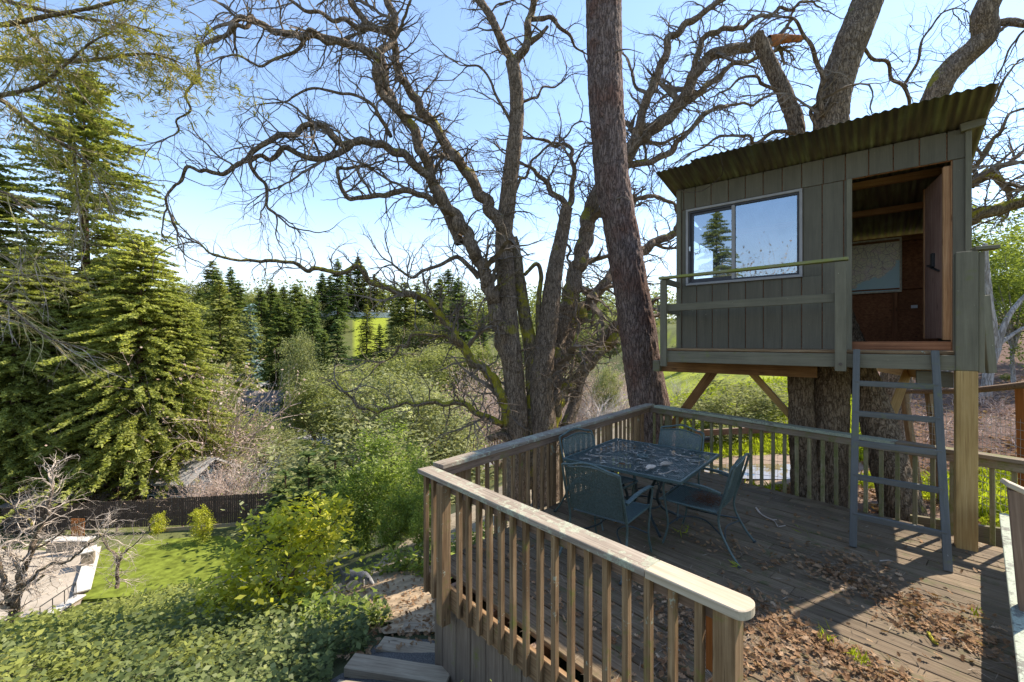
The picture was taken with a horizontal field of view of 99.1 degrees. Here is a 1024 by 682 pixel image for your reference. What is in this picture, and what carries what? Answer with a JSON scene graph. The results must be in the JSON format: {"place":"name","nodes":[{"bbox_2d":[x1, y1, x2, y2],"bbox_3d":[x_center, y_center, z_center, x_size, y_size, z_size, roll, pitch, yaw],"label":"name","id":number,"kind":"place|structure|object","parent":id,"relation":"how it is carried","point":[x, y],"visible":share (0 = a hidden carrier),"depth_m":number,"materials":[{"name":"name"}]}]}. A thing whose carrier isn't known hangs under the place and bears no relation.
{"place":"outdoors","nodes":[
{"label":"outdoors","id":0,"kind":"place"},
{"bbox_2d":[0,549,80,619],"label":"patio","id":1,"kind":"structure","parent":0,"point":[72,576],"depth_m":24.43,"materials":[{"name":"concrete"}]},
{"bbox_2d":[44,536,100,612],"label":"garden wall","id":2,"kind":"structure","parent":1,"relation":"on","point":[85,578],"depth_m":25.98,"materials":[{"name":"concrete"}]},
{"bbox_2d":[83,536,256,602],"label":"lawn","id":3,"kind":"structure","parent":0,"point":[163,564],"depth_m":26.49,"materials":[{"name":"plant"}]},
{"bbox_2d":[324,575,434,633],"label":"dirt path","id":4,"kind":"structure","parent":0,"point":[397,593],"depth_m":6.30,"materials":[{"name":"soil"}]},
{"bbox_2d":[340,568,374,592],"bbox_3d":[-2.475,3.807,7.007,0.561,0.370,0.175,0,0,-7],"label":"dog","id":5,"kind":"object","parent":4,"relation":"on","point":[353,574],"visible":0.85,"depth_m":6.95},
{"bbox_2d":[335,571,521,659],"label":"path leaves","id":6,"kind":"object","parent":4,"relation":"on","point":[428,633],"visible":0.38,"depth_m":4.95,"materials":[{"name":"brown plant"}]},
{"bbox_2d":[330,639,434,681],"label":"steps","id":7,"kind":"structure","parent":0,"point":[428,657],"depth_m":4.15,"materials":[{"name":"wood"}]},
{"bbox_2d":[0,310,1023,681],"bbox_3d":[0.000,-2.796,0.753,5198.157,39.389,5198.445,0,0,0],"label":"ground","id":8,"kind":"structure","parent":0,"point":[352,338],"depth_m":16.86,"materials":[{"name":"plant"}]},
{"bbox_2d":[0,153,76,493],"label":"redwood tree","id":9,"kind":"object","parent":8,"relation":"on","point":[3,178],"visible":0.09,"depth_m":38.90,"materials":[{"name":"green plant"}]},
{"bbox_2d":[0,493,76,532],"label":"garden shed","id":10,"kind":"structure","parent":8,"relation":"on","point":[7,506],"depth_m":32.15,"materials":[{"name":"brown wood"}]},
{"bbox_2d":[0,268,125,503],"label":"redwood tree","id":11,"kind":"object","parent":8,"relation":"on","point":[16,407],"visible":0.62,"depth_m":34.34,"materials":[{"name":"green plant"}]},
{"bbox_2d":[0,259,125,503],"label":"redwood tree","id":12,"kind":"object","parent":8,"relation":"on","point":[62,310],"visible":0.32,"depth_m":36.00,"materials":[{"name":"green plant"}]},
{"bbox_2d":[0,449,137,626],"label":"bare tree","id":13,"kind":"object","parent":8,"relation":"on","point":[23,583],"visible":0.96,"depth_m":13.92,"materials":[{"name":"grey plant"}]},
{"bbox_2d":[6,254,209,501],"bbox_3d":[-38.441,4.029,41.592,12.413,24.659,18.723,0,0,-5],"label":"redwood tree","id":14,"kind":"object","parent":8,"relation":"on","point":[89,336],"visible":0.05,"depth_m":39.24,"materials":[{"name":"green plant"}]},
{"bbox_2d":[0,65,224,512],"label":"redwood tree","id":15,"kind":"object","parent":8,"relation":"on","point":[91,136],"visible":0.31,"depth_m":41.00,"materials":[{"name":"green plant"}]},
{"bbox_2d":[69,505,162,597],"bbox_3d":[-20.560,11.396,22.951,4.271,4.802,2.547,0,0,0],"label":"bare tree","id":16,"kind":"object","parent":8,"relation":"on","point":[117,560],"visible":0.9,"depth_m":22.94,"materials":[{"name":"brown plant"}]},
{"bbox_2d":[0,233,245,522],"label":"redwood tree","id":17,"kind":"object","parent":8,"relation":"on","point":[136,304],"visible":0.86,"depth_m":35.77,"materials":[{"name":"green plant"}]},
{"bbox_2d":[0,0,271,390],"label":"overhanging tree","id":18,"kind":"object","parent":8,"relation":"on","point":[41,72],"visible":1,"depth_m":6.66,"materials":[{"name":"green plant"}]},
{"bbox_2d":[12,493,277,537],"bbox_3d":[-26.904,12.975,31.491,18.166,2.771,2.317,0,0,-6],"label":"board fence","id":19,"kind":"object","parent":8,"relation":"on","point":[181,508],"visible":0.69,"depth_m":32.47,"materials":[{"name":"brown wood"}]},
{"bbox_2d":[0,316,312,515],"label":"bare shrub","id":20,"kind":"object","parent":8,"relation":"on","point":[235,435],"visible":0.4,"depth_m":40.71,"materials":[{"name":"brown plant"}]},
{"bbox_2d":[82,299,255,523],"bbox_3d":[-30.295,6.034,40.184,8.839,19.850,13.333,0,0,27],"label":"redwood tree","id":21,"kind":"object","parent":8,"relation":"on","point":[190,319],"visible":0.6,"depth_m":39.31,"materials":[{"name":"green plant"}]},
{"bbox_2d":[130,456,240,512],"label":"roofed house","id":22,"kind":"structure","parent":8,"relation":"on","point":[185,474],"depth_m":37.93,"materials":[{"name":"grey paint"}]},
{"bbox_2d":[133,466,254,516],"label":"bare shrub","id":23,"kind":"object","parent":8,"relation":"on","point":[200,494],"visible":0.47,"depth_m":36.14,"materials":[{"name":"brown plant"}]},
{"bbox_2d":[121,445,275,514],"bbox_3d":[-25.015,11.946,36.444,11.350,6.123,11.714,0,0,-39],"label":"bare shrub","id":24,"kind":"object","parent":8,"relation":"on","point":[220,491],"visible":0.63,"depth_m":37.22,"materials":[{"name":"brown plant"}]},
{"bbox_2d":[111,359,288,499],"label":"bare shrub","id":25,"kind":"object","parent":8,"relation":"on","point":[226,424],"visible":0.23,"depth_m":43.47,"materials":[{"name":"brown plant"}]},
{"bbox_2d":[185,504,216,543],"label":"citrus tree","id":26,"kind":"object","parent":8,"relation":"on","point":[197,517],"visible":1,"depth_m":29.39,"materials":[{"name":"yellow plant"}]},
{"bbox_2d":[190,344,250,430],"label":"leafy tree","id":27,"kind":"object","parent":8,"relation":"on","point":[223,386],"visible":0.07,"depth_m":62.03,"materials":[{"name":"green plant"}]},
{"bbox_2d":[157,294,286,381],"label":"live oak","id":28,"kind":"object","parent":8,"relation":"on","point":[238,332],"visible":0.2,"depth_m":101.83,"materials":[{"name":"green plant"}]},
{"bbox_2d":[193,279,275,439],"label":"conifer tree","id":29,"kind":"object","parent":8,"relation":"on","point":[222,308],"visible":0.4,"depth_m":70.09,"materials":[{"name":"green plant"}]},
{"bbox_2d":[193,440,288,503],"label":"bare shrub","id":30,"kind":"object","parent":8,"relation":"on","point":[258,476],"visible":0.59,"depth_m":40.04,"materials":[{"name":"plant"}]},
{"bbox_2d":[221,280,262,363],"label":"conifer tree","id":31,"kind":"object","parent":8,"relation":"on","point":[239,300],"visible":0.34,"depth_m":126.09,"materials":[{"name":"green plant"}]},
{"bbox_2d":[236,303,266,404],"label":"blue spruce","id":32,"kind":"object","parent":8,"relation":"on","point":[250,347],"visible":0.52,"depth_m":103.49,"materials":[{"name":"green plant"}]},
{"bbox_2d":[241,287,276,382],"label":"conifer tree","id":33,"kind":"object","parent":8,"relation":"on","point":[262,294],"visible":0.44,"depth_m":118.18,"materials":[{"name":"green plant"}]},
{"bbox_2d":[0,500,524,681],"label":"ivy","id":34,"kind":"object","parent":8,"relation":"on","point":[274,657],"visible":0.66,"depth_m":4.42,"materials":[{"name":"green plant"}]},
{"bbox_2d":[235,390,291,416],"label":"house","id":35,"kind":"structure","parent":8,"relation":"on","point":[256,401],"depth_m":91.74,"materials":[{"name":"grey paint"}]},
{"bbox_2d":[227,402,300,482],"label":"green bush","id":36,"kind":"object","parent":8,"relation":"on","point":[270,432],"visible":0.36,"depth_m":51.74,"materials":[{"name":"green plant"}]},
{"bbox_2d":[247,283,293,350],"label":"conifer tree","id":37,"kind":"object","parent":8,"relation":"on","point":[271,289],"visible":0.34,"depth_m":134.12,"materials":[{"name":"green plant"}]},
{"bbox_2d":[245,469,300,565],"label":"young redwood","id":38,"kind":"object","parent":8,"relation":"on","point":[284,488],"visible":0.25,"depth_m":18.69,"materials":[{"name":"green plant"}]},
{"bbox_2d":[256,299,298,400],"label":"conifer tree","id":39,"kind":"object","parent":8,"relation":"on","point":[276,312],"visible":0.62,"depth_m":99.05,"materials":[{"name":"green plant"}]},
{"bbox_2d":[185,489,379,627],"bbox_3d":[-3.298,3.631,6.708,2.800,2.550,2.198,0,0,-34],"label":"citrus tree","id":40,"kind":"object","parent":8,"relation":"on","point":[258,587],"visible":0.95,"depth_m":6.45,"materials":[{"name":"green plant"}]},
{"bbox_2d":[267,303,303,387],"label":"conifer tree","id":41,"kind":"object","parent":8,"relation":"on","point":[291,313],"visible":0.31,"depth_m":101.53,"materials":[{"name":"green plant"}]},
{"bbox_2d":[270,284,319,367],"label":"conifer tree","id":42,"kind":"object","parent":8,"relation":"on","point":[295,292],"visible":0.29,"depth_m":122.26,"materials":[{"name":"green plant"}]},
{"bbox_2d":[275,326,323,423],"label":"leafy tree","id":43,"kind":"object","parent":8,"relation":"on","point":[309,358],"visible":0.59,"depth_m":83.61,"materials":[{"name":"green plant"}]},
{"bbox_2d":[260,450,339,566],"bbox_3d":[-7.761,6.772,17.038,3.657,5.051,3.621,0,0,-35],"label":"young redwood","id":44,"kind":"object","parent":8,"relation":"on","point":[311,473],"visible":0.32,"depth_m":16.86,"materials":[{"name":"green plant"}]},
{"bbox_2d":[282,299,331,407],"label":"conifer tree","id":45,"kind":"object","parent":8,"relation":"on","point":[313,320],"visible":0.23,"depth_m":95.53,"materials":[{"name":"green plant"}]},
{"bbox_2d":[276,364,348,450],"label":"live oak","id":46,"kind":"object","parent":8,"relation":"on","point":[297,408],"visible":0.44,"depth_m":60.48,"materials":[{"name":"green plant"}]},
{"bbox_2d":[288,485,347,559],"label":"young redwood","id":47,"kind":"object","parent":8,"relation":"on","point":[320,487],"visible":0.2,"depth_m":13.97,"materials":[{"name":"green plant"}]},
{"bbox_2d":[312,330,333,379],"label":"conifer tree","id":48,"kind":"object","parent":8,"relation":"on","point":[322,344],"visible":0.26,"depth_m":91.64,"materials":[{"name":"green plant"}]},
{"bbox_2d":[273,359,384,452],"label":"leafy tree","id":49,"kind":"object","parent":8,"relation":"on","point":[346,373],"visible":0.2,"depth_m":64.59,"materials":[{"name":"green plant"}]},
{"bbox_2d":[320,259,354,330],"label":"conifer tree","id":50,"kind":"object","parent":8,"relation":"on","point":[337,305],"visible":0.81,"depth_m":149.91,"materials":[{"name":"green plant"}]},
{"bbox_2d":[320,319,355,417],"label":"conifer tree","id":51,"kind":"object","parent":8,"relation":"on","point":[334,338],"visible":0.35,"depth_m":87.74,"materials":[{"name":"green plant"}]},
{"bbox_2d":[308,455,375,551],"bbox_3d":[-6.362,6.331,15.976,3.017,4.334,2.987,0,0,-8],"label":"young redwood","id":52,"kind":"object","parent":8,"relation":"on","point":[336,470],"visible":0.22,"depth_m":15.83,"materials":[{"name":"green plant"}]},
{"bbox_2d":[345,257,369,311],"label":"conifer tree","id":53,"kind":"object","parent":8,"relation":"on","point":[357,272],"visible":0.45,"depth_m":173.48,"materials":[{"name":"green plant"}]},
{"bbox_2d":[325,441,390,552],"bbox_3d":[-3.805,4.073,11.026,1.896,3.172,1.851,0,0,-4],"label":"laurel shrub","id":54,"kind":"object","parent":8,"relation":"on","point":[368,527],"visible":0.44,"depth_m":10.74,"materials":[{"name":"green plant"}]},
{"bbox_2d":[285,363,432,470],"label":"live oak","id":55,"kind":"object","parent":8,"relation":"on","point":[328,412],"visible":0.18,"depth_m":45.60,"materials":[{"name":"green plant"}]},
{"bbox_2d":[220,414,499,566],"bbox_3d":[-10.330,10.306,33.238,20.209,9.786,18.688,0,0,6],"label":"green bush","id":56,"kind":"object","parent":8,"relation":"on","point":[321,455],"visible":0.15,"depth_m":32.34,"materials":[{"name":"green plant"}]},
{"bbox_2d":[353,304,380,358],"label":"conifer tree","id":57,"kind":"object","parent":8,"relation":"on","point":[368,334],"visible":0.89,"depth_m":131.46,"materials":[{"name":"green plant"}]},
{"bbox_2d":[331,399,430,553],"bbox_3d":[-3.193,3.587,11.123,2.500,4.071,2.562,0,0,10],"label":"laurel shrub","id":58,"kind":"object","parent":8,"relation":"on","point":[354,476],"visible":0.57,"depth_m":10.83,"materials":[{"name":"green plant"}]},
{"bbox_2d":[295,521,484,643],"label":"undergrowth","id":59,"kind":"object","parent":8,"relation":"on","point":[317,599],"visible":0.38,"depth_m":5.83,"materials":[{"name":"green plant"}]},
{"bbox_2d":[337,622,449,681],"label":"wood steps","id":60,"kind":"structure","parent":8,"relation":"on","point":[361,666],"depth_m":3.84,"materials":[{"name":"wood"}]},
{"bbox_2d":[287,411,501,532],"bbox_3d":[-6.705,7.972,26.830,14.113,7.959,15.262,0,0,18],"label":"green bush","id":61,"kind":"object","parent":8,"relation":"on","point":[440,449],"visible":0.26,"depth_m":26.77,"materials":[{"name":"green plant"}]},
{"bbox_2d":[372,479,416,554],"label":"laurel shrub","id":62,"kind":"object","parent":8,"relation":"on","point":[395,525],"visible":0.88,"depth_m":9.08,"materials":[{"name":"green plant"}]},
{"bbox_2d":[318,358,471,489],"bbox_3d":[-9.858,8.462,37.860,16.119,13.972,12.225,0,0,-28],"label":"leafy tree","id":63,"kind":"object","parent":8,"relation":"on","point":[353,408],"visible":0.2,"depth_m":37.25,"materials":[{"name":"green plant"}]},
{"bbox_2d":[337,340,466,408],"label":"live oak","id":64,"kind":"object","parent":8,"relation":"on","point":[428,363],"visible":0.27,"depth_m":75.80,"materials":[{"name":"green plant"}]},
{"bbox_2d":[375,283,432,370],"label":"conifer tree","id":65,"kind":"object","parent":8,"relation":"on","point":[403,320],"visible":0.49,"depth_m":121.64,"materials":[{"name":"green plant"}]},
{"bbox_2d":[403,472,430,562],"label":"laurel shrub","id":66,"kind":"object","parent":8,"relation":"on","point":[418,527],"visible":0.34,"depth_m":7.69,"materials":[{"name":"green plant"}]},
{"bbox_2d":[385,435,453,544],"bbox_3d":[-2.007,3.369,9.611,1.666,2.787,1.626,0,0,-36],"label":"laurel shrub","id":67,"kind":"object","parent":8,"relation":"on","point":[411,469],"visible":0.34,"depth_m":9.43,"materials":[{"name":"green plant"}]},
{"bbox_2d":[370,315,468,357],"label":"live oak","id":68,"kind":"object","parent":8,"relation":"on","point":[420,327],"visible":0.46,"depth_m":116.47,"materials":[{"name":"green plant"}]},
{"bbox_2d":[365,378,499,503],"bbox_3d":[-5.676,7.501,31.246,9.472,9.744,12.490,0,0,-4],"label":"leafy tree","id":69,"kind":"object","parent":8,"relation":"on","point":[435,417],"visible":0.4,"depth_m":30.41,"materials":[{"name":"green plant"}]},
{"bbox_2d":[406,337,502,409],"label":"live oak","id":70,"kind":"object","parent":8,"relation":"on","point":[482,354],"visible":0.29,"depth_m":86.86,"materials":[{"name":"green plant"}]},
{"bbox_2d":[436,278,477,367],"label":"conifer tree","id":71,"kind":"object","parent":8,"relation":"on","point":[463,323],"visible":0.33,"depth_m":117.29,"materials":[{"name":"green plant"}]},
{"bbox_2d":[97,0,843,506],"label":"oak tree","id":72,"kind":"object","parent":8,"relation":"on","point":[545,396],"visible":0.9,"depth_m":9.63,"materials":[{"name":"brown plant"}]},
{"bbox_2d":[67,270,1012,330],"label":"distant wood","id":73,"kind":"object","parent":8,"relation":"on","point":[531,302],"visible":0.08,"depth_m":177.57,"materials":[{"name":"green plant"}]},
{"bbox_2d":[588,363,623,413],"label":"leafy tree","id":74,"kind":"object","parent":8,"relation":"on","point":[605,375],"visible":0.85,"depth_m":29.75,"materials":[{"name":"green plant"}]},
{"bbox_2d":[583,0,675,459],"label":"pine tree","id":75,"kind":"object","parent":8,"relation":"on","point":[645,383],"visible":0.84,"depth_m":8.46,"materials":[{"name":"brown plant"}]},
{"bbox_2d":[621,380,786,447],"bbox_3d":[5.267,2.163,12.300,4.757,2.150,4.399,0,0,38],"label":"green bush","id":76,"kind":"object","parent":8,"relation":"on","point":[714,405],"visible":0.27,"depth_m":12.11,"materials":[{"name":"green plant"}]},
{"bbox_2d":[429,459,1017,681],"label":"deck","id":77,"kind":"structure","parent":8,"relation":"on","point":[464,652],"depth_m":3.66,"materials":[{"name":"wood"}]},
{"bbox_2d":[433,403,654,549],"bbox_3d":[0.834,1.735,5.881,0.170,1.250,4.954,0,0,41],"label":"deck railing","id":78,"kind":"object","parent":77,"relation":"attached to","point":[461,465],"visible":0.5,"depth_m":5.25,"materials":[{"name":"brown wood"}]},
{"bbox_2d":[418,466,754,681],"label":"deck railing","id":79,"kind":"object","parent":77,"relation":"attached to","point":[727,612],"visible":1,"depth_m":2.70,"materials":[{"name":"brown wood"}]},
{"bbox_2d":[553,428,638,530],"bbox_3d":[1.009,1.580,5.181,0.688,0.987,0.797,0,0,-39],"label":"patio chair","id":80,"kind":"object","parent":77,"relation":"on","point":[576,440],"visible":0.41,"depth_m":5.31,"materials":[{"name":"teal metal"}]},
{"bbox_2d":[559,462,653,585],"bbox_3d":[0.912,1.580,4.186,0.688,0.987,0.797,0,0,40],"label":"patio chair","id":81,"kind":"object","parent":77,"relation":"on","point":[596,503],"visible":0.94,"depth_m":4.01,"materials":[{"name":"teal paint"}]},
{"bbox_2d":[562,438,719,536],"bbox_3d":[1.508,1.689,5.050,1.330,0.748,1.330,0,0,40],"label":"patio table","id":82,"kind":"object","parent":77,"relation":"on","point":[647,473],"visible":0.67,"depth_m":4.97,"materials":[{"name":"teal paint"}]},
{"bbox_2d":[580,439,707,475],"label":"table litter","id":83,"kind":"object","parent":82,"relation":"on","point":[648,457],"visible":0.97,"depth_m":4.95,"materials":[{"name":"plant"}]},
{"bbox_2d":[632,424,704,520],"bbox_3d":[1.947,1.580,5.444,0.796,0.987,0.688,0,0,-41],"label":"patio chair","id":84,"kind":"object","parent":77,"relation":"on","point":[667,439],"visible":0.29,"depth_m":5.58,"materials":[{"name":"teal metal"}]},
{"bbox_2d":[659,453,756,568],"bbox_3d":[1.984,1.580,4.462,0.797,0.987,0.688,0,0,40],"label":"patio chair","id":85,"kind":"object","parent":77,"relation":"on","point":[734,478],"visible":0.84,"depth_m":4.42,"materials":[{"name":"teal metal"}]},
{"bbox_2d":[465,479,1015,681],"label":"fallen leaves","id":86,"kind":"object","parent":77,"relation":"on","point":[767,623],"visible":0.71,"depth_m":3.12,"materials":[{"name":"brown plant"}]},
{"bbox_2d":[672,524,981,667],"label":"sprouting grass","id":87,"kind":"structure","parent":77,"relation":"on","point":[853,652],"depth_m":2.95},
{"bbox_2d":[650,405,1023,545],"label":"deck railing","id":88,"kind":"object","parent":77,"relation":"attached to","point":[1014,466],"visible":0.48,"depth_m":5.51,"materials":[{"name":"brown wood"}]},
{"bbox_2d":[849,349,952,571],"bbox_3d":[3.863,1.079,4.387,0.734,1.975,0.732,0,0,40],"label":"ladder","id":89,"kind":"object","parent":77,"relation":"on","point":[941,489],"visible":1,"depth_m":4.36,"materials":[{"name":"blue paint"}]},
{"bbox_2d":[999,513,1023,681],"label":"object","id":90,"kind":"object","parent":77,"relation":"on","point":[1017,618],"visible":0.46,"depth_m":2.72,"materials":[{"name":"white wood"}]},
{"bbox_2d":[1000,478,1023,611],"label":"deck railing","id":91,"kind":"object","parent":77,"relation":"on","point":[1015,495],"visible":1,"depth_m":2.60,"materials":[{"name":"grey wood"}]},
{"bbox_2d":[669,373,787,426],"bbox_3d":[6.759,1.855,13.654,5.255,2.375,4.859,0,0,-13],"label":"green bush","id":92,"kind":"object","parent":8,"relation":"on","point":[765,407],"visible":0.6,"depth_m":13.10,"materials":[{"name":"green plant"}]},
{"bbox_2d":[704,464,789,478],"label":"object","id":93,"kind":"object","parent":8,"relation":"on","point":[778,472],"visible":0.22,"depth_m":8.58,"materials":[{"name":"liquid"}]},
{"bbox_2d":[604,0,989,521],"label":"oak tree","id":94,"kind":"object","parent":8,"relation":"on","point":[821,400],"visible":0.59,"depth_m":7.03,"materials":[{"name":"brown plant"}]},
{"bbox_2d":[653,82,1000,551],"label":"tree house","id":95,"kind":"structure","parent":94,"relation":"attached to","point":[753,308],"depth_m":5.62,"materials":[{"name":"grey wood"}]},
{"bbox_2d":[686,188,802,285],"bbox_3d":[3.234,-1.417,6.193,1.485,1.155,0.066,0,0,40],"label":"window","id":96,"kind":"structure","parent":95,"relation":"in","point":[690,213],"depth_m":6.24,"materials":[{"name":"glass"}]},
{"bbox_2d":[852,237,901,294],"bbox_3d":[5.927,-1.270,7.652,1.354,0.914,0.020,0,0,40],"label":"wall map","id":97,"kind":"object","parent":95,"relation":"attached to","point":[877,266],"depth_m":7.42,"materials":[{"name":"paper"}]},
{"bbox_2d":[923,166,950,339],"bbox_3d":[5.091,-0.985,5.253,0.075,1.950,0.839,0,0,30],"label":"door","id":98,"kind":"structure","parent":95,"relation":"in","point":[937,196],"depth_m":5.17,"materials":[{"name":"brown wood"}]},
{"bbox_2d":[670,376,1017,526],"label":"grass","id":99,"kind":"structure","parent":8,"relation":"on","point":[778,447],"depth_m":10.20,"materials":[{"name":"plant"}]},
{"bbox_2d":[910,514,1002,547],"bbox_3d":[5.175,2.130,4.775,0.060,0.220,1.206,0,-5,-45],"label":"retaining board","id":100,"kind":"object","parent":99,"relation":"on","point":[984,534],"visible":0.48,"depth_m":4.77,"materials":[{"name":"brown wood"}]},
{"bbox_2d":[779,375,1023,526],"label":"leaf litter","id":101,"kind":"object","parent":8,"relation":"on","point":[874,506],"visible":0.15,"depth_m":8.72,"materials":[{"name":"brown plant"}]},
{"bbox_2d":[876,0,1023,440],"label":"oak tree","id":102,"kind":"object","parent":8,"relation":"on","point":[991,24],"visible":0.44,"depth_m":8.76,"materials":[{"name":"brown plant"}]},
{"bbox_2d":[901,381,1023,513],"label":"wire fence","id":103,"kind":"object","parent":8,"relation":"on","point":[1018,387],"visible":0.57,"depth_m":5.87,"materials":[{"name":"brown wood"}]},
{"bbox_2d":[941,243,1023,398],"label":"pale tree","id":104,"kind":"object","parent":8,"relation":"on","point":[1000,339],"visible":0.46,"depth_m":12.94,"materials":[{"name":"grey plant"}]},
{"bbox_2d":[972,180,1023,357],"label":"pale trunked tree","id":105,"kind":"object","parent":8,"relation":"on","point":[976,240],"visible":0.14,"depth_m":16.09,"materials":[{"name":"green plant"}]},
{"bbox_2d":[987,229,1023,382],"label":"pale trunked tree","id":106,"kind":"object","parent":8,"relation":"on","point":[1017,280],"visible":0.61,"depth_m":13.80,"materials":[{"name":"green plant"}]},
{"bbox_2d":[0,0,1023,317],"label":"sky","id":107,"kind":"structure","parent":0,"point":[190,207],"materials":[{"name":"blue"}]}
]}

